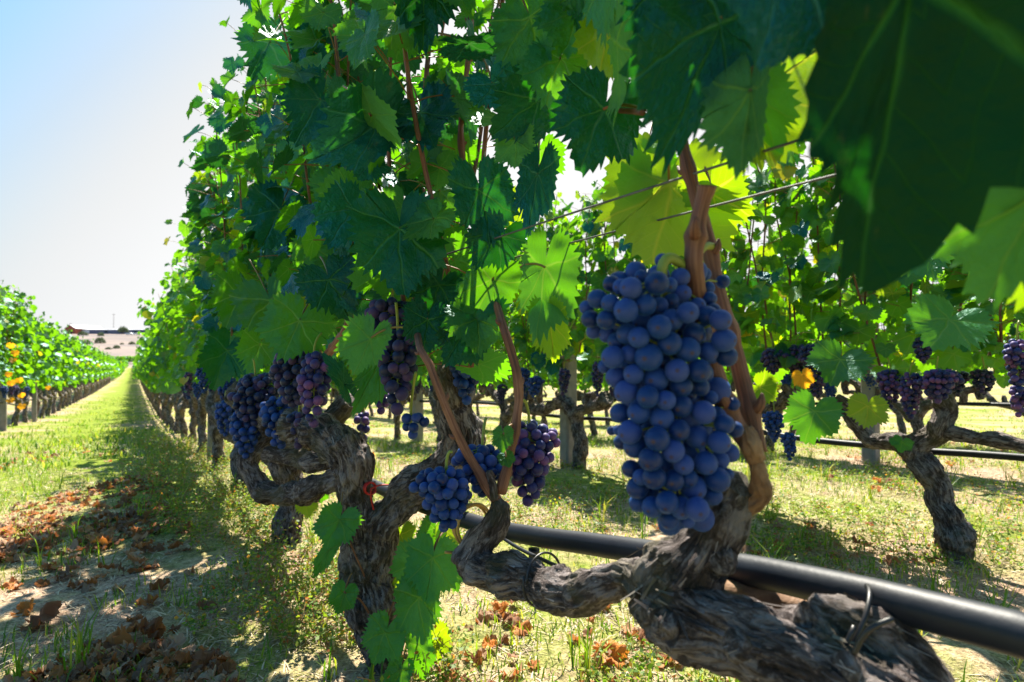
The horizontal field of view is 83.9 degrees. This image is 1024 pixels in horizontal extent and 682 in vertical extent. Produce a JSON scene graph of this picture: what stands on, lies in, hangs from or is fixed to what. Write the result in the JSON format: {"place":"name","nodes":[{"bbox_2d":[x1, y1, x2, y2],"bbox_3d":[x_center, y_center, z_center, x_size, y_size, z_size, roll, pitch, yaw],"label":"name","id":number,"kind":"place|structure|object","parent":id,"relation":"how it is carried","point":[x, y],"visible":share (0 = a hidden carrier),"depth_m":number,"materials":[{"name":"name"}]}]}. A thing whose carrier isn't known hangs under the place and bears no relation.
{"place":"outdoors","nodes":[
{"label":"outdoors","id":0,"kind":"place"},
{"bbox_2d":[0,0,1006,333],"label":"sky","id":1,"kind":"structure","parent":0,"point":[96,96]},
{"bbox_2d":[0,334,1023,681],"bbox_3d":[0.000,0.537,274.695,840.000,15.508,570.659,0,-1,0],"label":"ground","id":2,"kind":"structure","parent":0,"point":[954,654],"depth_m":2.02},
{"bbox_2d":[0,334,7,430],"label":"trellis post","id":3,"kind":"object","parent":2,"relation":"on","point":[3,416],"visible":0.35,"depth_m":7.54,"materials":[{"name":"wood"}]},
{"bbox_2d":[0,284,37,395],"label":"grapevine","id":4,"kind":"object","parent":2,"relation":"on","point":[17,333],"visible":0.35,"depth_m":7.75,"materials":[{"name":"green plant"}]},
{"bbox_2d":[10,598,35,616],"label":"fallen leaf","id":5,"kind":"object","parent":2,"relation":"on","point":[23,607],"visible":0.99,"depth_m":1.50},
{"bbox_2d":[0,279,50,409],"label":"grapevine","id":6,"kind":"object","parent":2,"relation":"on","point":[5,323],"visible":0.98,"depth_m":7.29,"materials":[{"name":"green plant"}]},
{"bbox_2d":[8,303,44,425],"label":"grapevine","id":7,"kind":"object","parent":2,"relation":"on","point":[27,340],"visible":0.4,"depth_m":8.62,"materials":[{"name":"green plant"}]},
{"bbox_2d":[31,351,36,421],"bbox_3d":[-8.330,0.807,9.944,0.068,1.400,0.068,1,-1,-34],"label":"trellis post","id":8,"kind":"object","parent":2,"relation":"on","point":[34,410],"visible":0.39,"depth_m":9.91,"materials":[{"name":"wood"}]},
{"bbox_2d":[18,319,58,422],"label":"grapevine","id":9,"kind":"object","parent":2,"relation":"on","point":[50,332],"visible":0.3,"depth_m":9.54,"materials":[{"name":"green plant"}]},
{"bbox_2d":[17,600,61,631],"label":"fallen leaf","id":10,"kind":"object","parent":2,"relation":"on","point":[49,611],"visible":0.98,"depth_m":1.44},
{"bbox_2d":[32,315,58,420],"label":"grapevine","id":11,"kind":"object","parent":2,"relation":"on","point":[45,368],"visible":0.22,"depth_m":10.23,"materials":[{"name":"green plant"}]},
{"bbox_2d":[38,324,68,418],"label":"grapevine","id":12,"kind":"object","parent":2,"relation":"on","point":[42,395],"visible":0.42,"depth_m":11.35,"materials":[{"name":"green plant"}]},
{"bbox_2d":[38,324,69,416],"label":"grapevine","id":13,"kind":"object","parent":2,"relation":"on","point":[49,393],"visible":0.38,"depth_m":11.98,"materials":[{"name":"green plant"}]},
{"bbox_2d":[46,330,78,413],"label":"grapevine","id":14,"kind":"object","parent":2,"relation":"on","point":[73,343],"visible":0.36,"depth_m":12.95,"materials":[{"name":"green plant"}]},
{"bbox_2d":[56,329,75,410],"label":"grapevine","id":15,"kind":"object","parent":2,"relation":"on","point":[60,394],"visible":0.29,"depth_m":13.62,"materials":[{"name":"green plant"}]},
{"bbox_2d":[61,336,82,408],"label":"grapevine","id":16,"kind":"object","parent":2,"relation":"on","point":[64,389],"visible":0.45,"depth_m":14.70,"materials":[{"name":"green plant"}]},
{"bbox_2d":[65,343,82,406],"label":"grapevine","id":17,"kind":"object","parent":2,"relation":"on","point":[74,381],"visible":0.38,"depth_m":15.41,"materials":[{"name":"green plant"}]},
{"bbox_2d":[67,346,89,404],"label":"grapevine","id":18,"kind":"object","parent":2,"relation":"on","point":[84,351],"visible":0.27,"depth_m":16.24,"materials":[{"name":"green plant"}]},
{"bbox_2d":[64,325,102,333],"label":"barn","id":19,"kind":"structure","parent":2,"relation":"on","point":[75,329],"depth_m":403.63,"materials":[{"name":"brick"}]},
{"bbox_2d":[75,338,93,401],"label":"grapevine","id":20,"kind":"object","parent":2,"relation":"on","point":[83,374],"visible":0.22,"depth_m":18.07,"materials":[{"name":"green plant"}]},
{"bbox_2d":[80,343,97,399],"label":"grapevine","id":21,"kind":"object","parent":2,"relation":"on","point":[94,352],"visible":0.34,"depth_m":19.63,"materials":[{"name":"green plant"}]},
{"bbox_2d":[82,329,149,333],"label":"long shed","id":22,"kind":"structure","parent":2,"relation":"on","point":[104,331],"depth_m":406.02,"materials":[{"name":"white paint"}]},
{"bbox_2d":[110,359,128,379],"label":"vines","id":23,"kind":"object","parent":2,"relation":"on","point":[122,365],"visible":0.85,"depth_m":53.18,"materials":[{"name":"green plant"}]},
{"bbox_2d":[137,331,163,419],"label":"grapevine","id":24,"kind":"object","parent":2,"relation":"on","point":[141,340],"visible":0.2,"depth_m":10.19,"materials":[{"name":"green plant"}]},
{"bbox_2d":[140,305,168,426],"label":"grapevine","id":25,"kind":"object","parent":2,"relation":"on","point":[166,398],"visible":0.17,"depth_m":8.43,"materials":[{"name":"green plant"}]},
{"bbox_2d":[144,324,165,423],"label":"grapevine","id":26,"kind":"object","parent":2,"relation":"on","point":[155,387],"visible":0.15,"depth_m":9.33,"materials":[{"name":"green plant"}]},
{"bbox_2d":[137,293,179,433],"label":"grapevine","id":27,"kind":"object","parent":2,"relation":"on","point":[145,312],"visible":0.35,"depth_m":6.88,"materials":[{"name":"green plant"}]},
{"bbox_2d":[143,303,174,430],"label":"grapevine","id":28,"kind":"object","parent":2,"relation":"on","point":[170,402],"visible":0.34,"depth_m":7.80,"materials":[{"name":"green plant"}]},
{"bbox_2d":[152,284,188,439],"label":"grapevine","id":29,"kind":"object","parent":2,"relation":"on","point":[182,403],"visible":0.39,"depth_m":6.03,"materials":[{"name":"green plant"}]},
{"bbox_2d":[159,258,197,441],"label":"grapevine","id":30,"kind":"object","parent":2,"relation":"on","point":[172,295],"visible":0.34,"depth_m":5.33,"materials":[{"name":"green plant"}]},
{"bbox_2d":[163,219,206,451],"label":"grapevine","id":31,"kind":"object","parent":2,"relation":"on","point":[189,312],"visible":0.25,"depth_m":4.34,"materials":[{"name":"green plant"}]},
{"bbox_2d":[207,390,212,460],"bbox_3d":[-2.123,0.289,4.048,0.072,1.300,0.072,0,-1,0],"label":"trellis post","id":32,"kind":"object","parent":2,"relation":"on","point":[209,442],"visible":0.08,"depth_m":4.01,"materials":[{"name":"grey wood"}]},
{"bbox_2d":[173,404,1023,659],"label":"irrigation pipe","id":33,"kind":"object","parent":32,"relation":"attached to","point":[995,628],"visible":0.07,"depth_m":0.48,"materials":[{"name":"black plastic"}]},
{"bbox_2d":[177,78,256,494],"bbox_3d":[-1.447,-0.153,2.933,0.484,1.953,1.301,1,-1,-32],"label":"grapevine","id":34,"kind":"object","parent":2,"relation":"on","point":[209,259],"visible":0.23,"depth_m":2.83,"materials":[{"name":"green plant"}]},
{"bbox_2d":[178,164,262,469],"bbox_3d":[-1.779,-0.072,3.613,0.534,1.894,1.465,1,-1,-34],"label":"grapevine","id":35,"kind":"object","parent":2,"relation":"on","point":[212,397],"visible":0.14,"depth_m":3.64,"materials":[{"name":"green plant"}]},
{"bbox_2d":[194,368,209,393],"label":"grape bunch","id":36,"kind":"object","parent":35,"relation":"hanging from","point":[199,375],"visible":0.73,"depth_m":3.30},
{"bbox_2d":[194,2,354,545],"bbox_3d":[-0.904,-0.186,2.182,0.464,1.983,1.456,1,-1,-36],"label":"grapevine","id":37,"kind":"object","parent":2,"relation":"on","point":[258,128],"visible":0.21,"depth_m":2.05,"materials":[{"name":"green plant"}]},
{"bbox_2d":[214,390,234,436],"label":"grape bunch","id":38,"kind":"object","parent":37,"relation":"hanging from","point":[223,411],"visible":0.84,"depth_m":2.18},
{"bbox_2d":[217,378,235,400],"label":"grape bunch","id":39,"kind":"object","parent":37,"relation":"hanging from","point":[221,390],"visible":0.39,"depth_m":2.72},
{"bbox_2d":[322,355,350,399],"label":"grapevine","id":40,"kind":"object","parent":2,"relation":"on","point":[336,392],"visible":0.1,"depth_m":7.82,"materials":[{"name":"green plant"}]},
{"bbox_2d":[195,0,566,681],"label":"grapevine","id":41,"kind":"object","parent":2,"relation":"on","point":[349,234],"visible":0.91,"depth_m":1.02,"materials":[{"name":"green plant"}]},
{"bbox_2d":[229,412,260,458],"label":"grape bunch","id":42,"kind":"object","parent":41,"relation":"hanging from","point":[242,436],"visible":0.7,"depth_m":1.48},
{"bbox_2d":[227,359,278,433],"bbox_3d":[-0.666,0.146,1.508,0.144,0.198,0.130,0,-1,0],"label":"grape bunch","id":43,"kind":"object","parent":41,"relation":"hanging from","point":[251,394],"visible":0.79,"depth_m":1.47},
{"bbox_2d":[259,395,297,448],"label":"grape bunch","id":44,"kind":"object","parent":41,"relation":"hanging from","point":[269,413],"visible":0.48,"depth_m":1.40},
{"bbox_2d":[269,351,320,407],"bbox_3d":[-0.473,0.060,1.256,0.113,0.176,0.106,0,-1,0],"label":"grape bunch","id":45,"kind":"object","parent":41,"relation":"hanging from","point":[282,375],"visible":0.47,"depth_m":1.22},
{"bbox_2d":[286,405,304,448],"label":"grape bunch","id":46,"kind":"object","parent":41,"relation":"hanging from","point":[293,418],"visible":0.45,"depth_m":1.34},
{"bbox_2d":[296,332,331,427],"bbox_3d":[-0.402,0.081,1.181,0.085,0.199,0.071,0,-1,0],"label":"grape bunch","id":47,"kind":"object","parent":41,"relation":"hanging from","point":[313,376],"visible":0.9,"depth_m":1.16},
{"bbox_2d":[354,407,369,439],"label":"grape bunch","id":48,"kind":"object","parent":41,"relation":"hanging from","point":[364,418],"visible":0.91,"depth_m":1.59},
{"bbox_2d":[363,481,387,509],"bbox_3d":[-0.287,0.327,1.213,0.060,0.060,0.016,1,-1,-30],"label":"plant tie","id":49,"kind":"object","parent":41,"relation":"attached to","point":[371,492],"visible":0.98,"depth_m":1.20,"materials":[{"name":"red plastic"}]},
{"bbox_2d":[376,393,388,414],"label":"grape bunch","id":50,"kind":"object","parent":41,"relation":"hanging from","point":[381,409],"visible":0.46,"depth_m":1.59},
{"bbox_2d":[364,289,406,330],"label":"grape bunch","id":51,"kind":"object","parent":41,"relation":"attached to","point":[379,310],"visible":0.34,"depth_m":0.96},
{"bbox_2d":[378,302,417,415],"bbox_3d":[-0.182,0.029,0.934,0.075,0.184,0.069,0,-1,0],"label":"grape bunch","id":52,"kind":"object","parent":41,"relation":"hanging from","point":[399,384],"visible":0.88,"depth_m":0.91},
{"bbox_2d":[401,371,429,438],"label":"grape bunch","id":53,"kind":"object","parent":41,"relation":"hanging from","point":[409,425],"visible":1,"depth_m":0.94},
{"bbox_2d":[449,365,478,404],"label":"grape bunch","id":54,"kind":"object","parent":41,"relation":"hanging from","point":[464,383],"visible":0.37,"depth_m":1.14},
{"bbox_2d":[447,139,796,254],"bbox_3d":[-6.002,0.498,9.812,0.003,1.022,24.000,1,-1,-34],"label":"trellis wire","id":55,"kind":"object","parent":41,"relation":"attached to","point":[694,173],"visible":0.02,"depth_m":0.58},
{"bbox_2d":[389,366,427,439],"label":"grapevine","id":56,"kind":"object","parent":2,"relation":"on","point":[397,430],"visible":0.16,"depth_m":5.96,"materials":[{"name":"brown plant"}]},
{"bbox_2d":[412,384,422,441],"bbox_3d":[-0.946,0.430,5.726,0.090,1.350,0.090,1,-1,-34],"label":"trellis post","id":57,"kind":"object","parent":2,"relation":"on","point":[417,406],"visible":0.18,"depth_m":5.68,"materials":[{"name":"wood"}]},
{"bbox_2d":[328,399,1023,460],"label":"irrigation pipe","id":58,"kind":"object","parent":57,"relation":"attached to","point":[978,454],"visible":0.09,"depth_m":2.03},
{"bbox_2d":[411,347,478,444],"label":"grapevine","id":59,"kind":"object","parent":2,"relation":"on","point":[425,392],"visible":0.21,"depth_m":5.21,"materials":[{"name":"brown plant"}]},
{"bbox_2d":[478,307,519,425],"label":"grapevine","id":60,"kind":"object","parent":2,"relation":"on","point":[510,385],"visible":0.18,"depth_m":7.64,"materials":[{"name":"green plant"}]},
{"bbox_2d":[0,422,1006,681],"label":"leaf litter","id":61,"kind":"object","parent":2,"relation":"on","point":[152,650],"visible":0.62,"depth_m":1.67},
{"bbox_2d":[103,624,136,656],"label":"fallen leaf","id":62,"kind":"object","parent":61,"relation":"on","point":[120,636],"visible":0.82,"depth_m":1.32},
{"bbox_2d":[139,616,164,638],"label":"fallen leaf","id":63,"kind":"object","parent":61,"relation":"on","point":[152,625],"visible":1,"depth_m":1.39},
{"bbox_2d":[189,649,215,672],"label":"fallen leaf","id":64,"kind":"object","parent":61,"relation":"on","point":[201,658],"visible":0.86,"depth_m":1.24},
{"bbox_2d":[490,600,508,613],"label":"fallen leaf","id":65,"kind":"object","parent":61,"relation":"on","point":[496,604],"visible":0.89,"depth_m":1.50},
{"bbox_2d":[0,435,1023,681],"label":"tall grass","id":66,"kind":"structure","parent":2,"relation":"on","point":[328,667],"depth_m":1.79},
{"bbox_2d":[0,431,1023,681],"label":"weeds","id":67,"kind":"object","parent":2,"relation":"on","point":[312,599],"visible":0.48,"depth_m":2.10,"materials":[{"name":"green plant"}]},
{"bbox_2d":[0,433,1023,681],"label":"straw","id":68,"kind":"object","parent":2,"relation":"on","point":[226,633],"visible":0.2,"depth_m":1.67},
{"bbox_2d":[478,228,551,448],"bbox_3d":[-0.073,0.036,4.347,0.553,1.811,1.258,1,-1,-34],"label":"grapevine","id":69,"kind":"object","parent":2,"relation":"on","point":[519,343],"visible":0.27,"depth_m":4.15,"materials":[{"name":"green plant"}]},
{"bbox_2d":[496,384,507,404],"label":"grape bunch","id":70,"kind":"object","parent":69,"relation":"hanging from","point":[501,395],"visible":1,"depth_m":4.17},
{"bbox_2d":[508,308,577,425],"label":"grapevine","id":71,"kind":"object","parent":2,"relation":"on","point":[555,378],"visible":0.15,"depth_m":6.92,"materials":[{"name":"green plant"}]},
{"bbox_2d":[560,322,576,466],"bbox_3d":[0.370,0.236,3.746,0.090,1.350,0.090,1,-1,-34],"label":"trellis post","id":72,"kind":"object","parent":2,"relation":"on","point":[567,443],"visible":0.31,"depth_m":3.70,"materials":[{"name":"wood"}]},
{"bbox_2d":[550,371,591,398],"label":"grapevine","id":73,"kind":"object","parent":2,"relation":"on","point":[581,386],"visible":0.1,"depth_m":9.24,"materials":[{"name":"green plant"}]},
{"bbox_2d":[506,180,642,468],"bbox_3d":[0.408,-0.087,3.615,0.485,1.873,1.306,1,-1,-34],"label":"grapevine","id":74,"kind":"object","parent":2,"relation":"on","point":[597,247],"visible":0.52,"depth_m":3.51,"materials":[{"name":"green plant"}]},
{"bbox_2d":[525,370,544,397],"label":"grape bunch","id":75,"kind":"object","parent":74,"relation":"hanging from","point":[534,390],"visible":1,"depth_m":3.73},
{"bbox_2d":[558,361,570,397],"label":"grape bunch","id":76,"kind":"object","parent":74,"relation":"hanging from","point":[565,373],"visible":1,"depth_m":3.48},
{"bbox_2d":[591,353,603,396],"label":"grape bunch","id":77,"kind":"object","parent":74,"relation":"hanging from","point":[597,377],"visible":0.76,"depth_m":3.23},
{"bbox_2d":[555,284,620,439],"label":"grapevine","id":78,"kind":"object","parent":2,"relation":"on","point":[584,369],"visible":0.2,"depth_m":6.23,"materials":[{"name":"green plant"}]},
{"bbox_2d":[592,638,629,669],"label":"fallen leaf","id":79,"kind":"object","parent":2,"relation":"on","point":[616,647],"visible":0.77,"depth_m":1.26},
{"bbox_2d":[604,142,818,413],"bbox_3d":[0.933,-0.109,2.794,0.571,1.839,1.214,0,-1,-25],"label":"grapevine","id":80,"kind":"object","parent":2,"relation":"on","point":[742,292],"visible":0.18,"depth_m":2.49,"materials":[{"name":"green plant"}]},
{"bbox_2d":[762,401,784,442],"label":"grape bunch","id":81,"kind":"object","parent":80,"relation":"hanging from","point":[773,424],"visible":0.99,"depth_m":2.33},
{"bbox_2d":[412,0,1023,681],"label":"grapevine","id":82,"kind":"object","parent":2,"relation":"on","point":[906,116],"visible":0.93,"depth_m":0.43,"materials":[{"name":"green plant"}]},
{"bbox_2d":[409,450,471,532],"bbox_3d":[-0.097,0.211,0.798,0.077,0.115,0.081,-1,-1,38],"label":"grape bunch","id":83,"kind":"object","parent":82,"relation":"hanging from","point":[445,492],"visible":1,"depth_m":0.78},
{"bbox_2d":[444,502,488,553],"bbox_3d":[-0.066,0.281,0.860,0.085,0.071,0.019,1,-1,-36],"label":"plant tie","id":84,"kind":"object","parent":82,"relation":"attached to","point":[483,508],"visible":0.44,"depth_m":0.85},
{"bbox_2d":[451,417,501,497],"bbox_3d":[-0.049,0.174,0.857,0.086,0.119,0.071,0,-1,26],"label":"grape bunch","id":85,"kind":"object","parent":82,"relation":"hanging from","point":[486,458],"visible":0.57,"depth_m":0.83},
{"bbox_2d":[504,398,560,506],"bbox_3d":[0.028,0.169,0.875,0.080,0.167,0.083,-1,-1,35],"label":"grape bunch","id":86,"kind":"object","parent":82,"relation":"hanging from","point":[534,444],"visible":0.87,"depth_m":0.85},
{"bbox_2d":[522,551,559,607],"bbox_3d":[0.039,0.300,0.718,0.066,0.065,0.012,1,-1,-40],"label":"plant tie","id":87,"kind":"object","parent":82,"relation":"attached to","point":[528,571],"visible":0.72,"depth_m":0.70,"materials":[{"name":"black plastic"}]},
{"bbox_2d":[579,242,743,535],"bbox_3d":[0.123,0.037,0.467,0.136,0.252,0.100,0,-1,0],"label":"grape bunch","id":88,"kind":"object","parent":82,"relation":"hanging from","point":[653,335],"visible":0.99,"depth_m":0.44,"materials":[{"name":"food"}]},
{"bbox_2d":[843,583,894,656],"bbox_3d":[0.267,0.226,0.447,0.035,0.065,0.103,0,-1,20],"label":"plant tie","id":89,"kind":"object","parent":82,"relation":"attached to","point":[860,636],"visible":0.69,"depth_m":0.43,"materials":[{"name":"black plastic"}]},
{"bbox_2d":[724,224,851,452],"bbox_3d":[2.000,-0.001,4.538,0.745,1.898,1.320,0,-1,-14],"label":"grapevine","id":90,"kind":"object","parent":2,"relation":"on","point":[781,271],"visible":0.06,"depth_m":4.43,"materials":[{"name":"green plant"}]},
{"bbox_2d":[749,276,841,434],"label":"grapevine","id":91,"kind":"object","parent":2,"relation":"on","point":[792,386],"visible":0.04,"depth_m":6.31,"materials":[{"name":"green plant"}]},
{"bbox_2d":[860,292,879,464],"bbox_3d":[2.450,0.251,3.901,0.090,1.350,0.090,1,-1,-34],"label":"trellis post","id":92,"kind":"object","parent":2,"relation":"on","point":[868,453],"visible":0.12,"depth_m":3.86,"materials":[{"name":"wood"}]},
{"bbox_2d":[751,139,1023,564],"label":"grapevine","id":93,"kind":"object","parent":2,"relation":"on","point":[955,341],"visible":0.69,"depth_m":1.95,"materials":[{"name":"green plant"}]},
{"bbox_2d":[760,339,788,374],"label":"grape bunch","id":94,"kind":"object","parent":93,"relation":"hanging from","point":[773,366],"visible":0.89,"depth_m":2.33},
{"bbox_2d":[780,426,796,460],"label":"grape bunch","id":95,"kind":"object","parent":93,"relation":"hanging from","point":[788,440],"visible":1,"depth_m":2.23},
{"bbox_2d":[788,335,811,373],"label":"grape bunch","id":96,"kind":"object","parent":93,"relation":"hanging from","point":[796,366],"visible":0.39,"depth_m":2.30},
{"bbox_2d":[798,332,825,397],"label":"grape bunch","id":97,"kind":"object","parent":93,"relation":"hanging from","point":[816,387],"visible":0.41,"depth_m":2.19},
{"bbox_2d":[876,357,902,408],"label":"grape bunch","id":98,"kind":"object","parent":93,"relation":"hanging from","point":[888,385],"visible":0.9,"depth_m":1.98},
{"bbox_2d":[898,360,922,419],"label":"grape bunch","id":99,"kind":"object","parent":93,"relation":"hanging from","point":[911,391],"visible":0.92,"depth_m":1.88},
{"bbox_2d":[912,337,932,363],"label":"grape bunch","id":100,"kind":"object","parent":93,"relation":"hanging from","point":[923,355],"visible":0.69,"depth_m":1.90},
{"bbox_2d":[917,356,964,403],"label":"grape bunch","id":101,"kind":"object","parent":93,"relation":"hanging from","point":[938,385],"visible":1,"depth_m":1.76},
{"bbox_2d":[952,371,969,396],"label":"grape bunch","id":102,"kind":"object","parent":93,"relation":"hanging from","point":[958,388],"visible":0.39,"depth_m":1.98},
{"bbox_2d":[968,356,995,394],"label":"grape bunch","id":103,"kind":"object","parent":93,"relation":"hanging from","point":[983,379],"visible":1,"depth_m":1.88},
{"bbox_2d":[1002,320,1023,403],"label":"grape bunch","id":104,"kind":"object","parent":93,"relation":"hanging from","point":[1013,356],"visible":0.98,"depth_m":1.31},
{"bbox_2d":[1008,367,1023,416],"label":"grape bunch","id":105,"kind":"object","parent":93,"relation":"hanging from","point":[1017,406],"visible":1,"depth_m":1.31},
{"bbox_2d":[841,273,964,433],"bbox_3d":[3.810,0.134,5.447,0.645,1.804,1.189,1,-1,-34],"label":"grapevine","id":106,"kind":"object","parent":2,"relation":"on","point":[901,424],"visible":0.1,"depth_m":5.43,"materials":[{"name":"green plant"}]},
{"bbox_2d":[836,271,1023,431],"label":"grapevine","id":107,"kind":"object","parent":2,"relation":"on","point":[917,422],"visible":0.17,"depth_m":3.62,"materials":[{"name":"green plant"}]},
{"bbox_2d":[958,279,1023,415],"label":"grapevine","id":108,"kind":"object","parent":2,"relation":"on","point":[1000,380],"visible":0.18,"depth_m":4.80,"materials":[{"name":"green plant"}]},
{"bbox_2d":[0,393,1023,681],"bbox_3d":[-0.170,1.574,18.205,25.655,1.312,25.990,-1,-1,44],"label":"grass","id":109,"kind":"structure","parent":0,"point":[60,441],"depth_m":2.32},
{"bbox_2d":[515,174,834,257],"bbox_3d":[-5.935,0.510,9.857,0.003,1.024,24.000,1,-1,-34],"label":"trellis wire","id":110,"kind":"object","parent":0,"point":[774,190],"visible":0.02,"depth_m":0.57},
{"bbox_2d":[423,398,1023,406],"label":"irrigation pipe","id":111,"kind":"object","parent":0,"point":[985,404],"visible":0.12,"depth_m":3.40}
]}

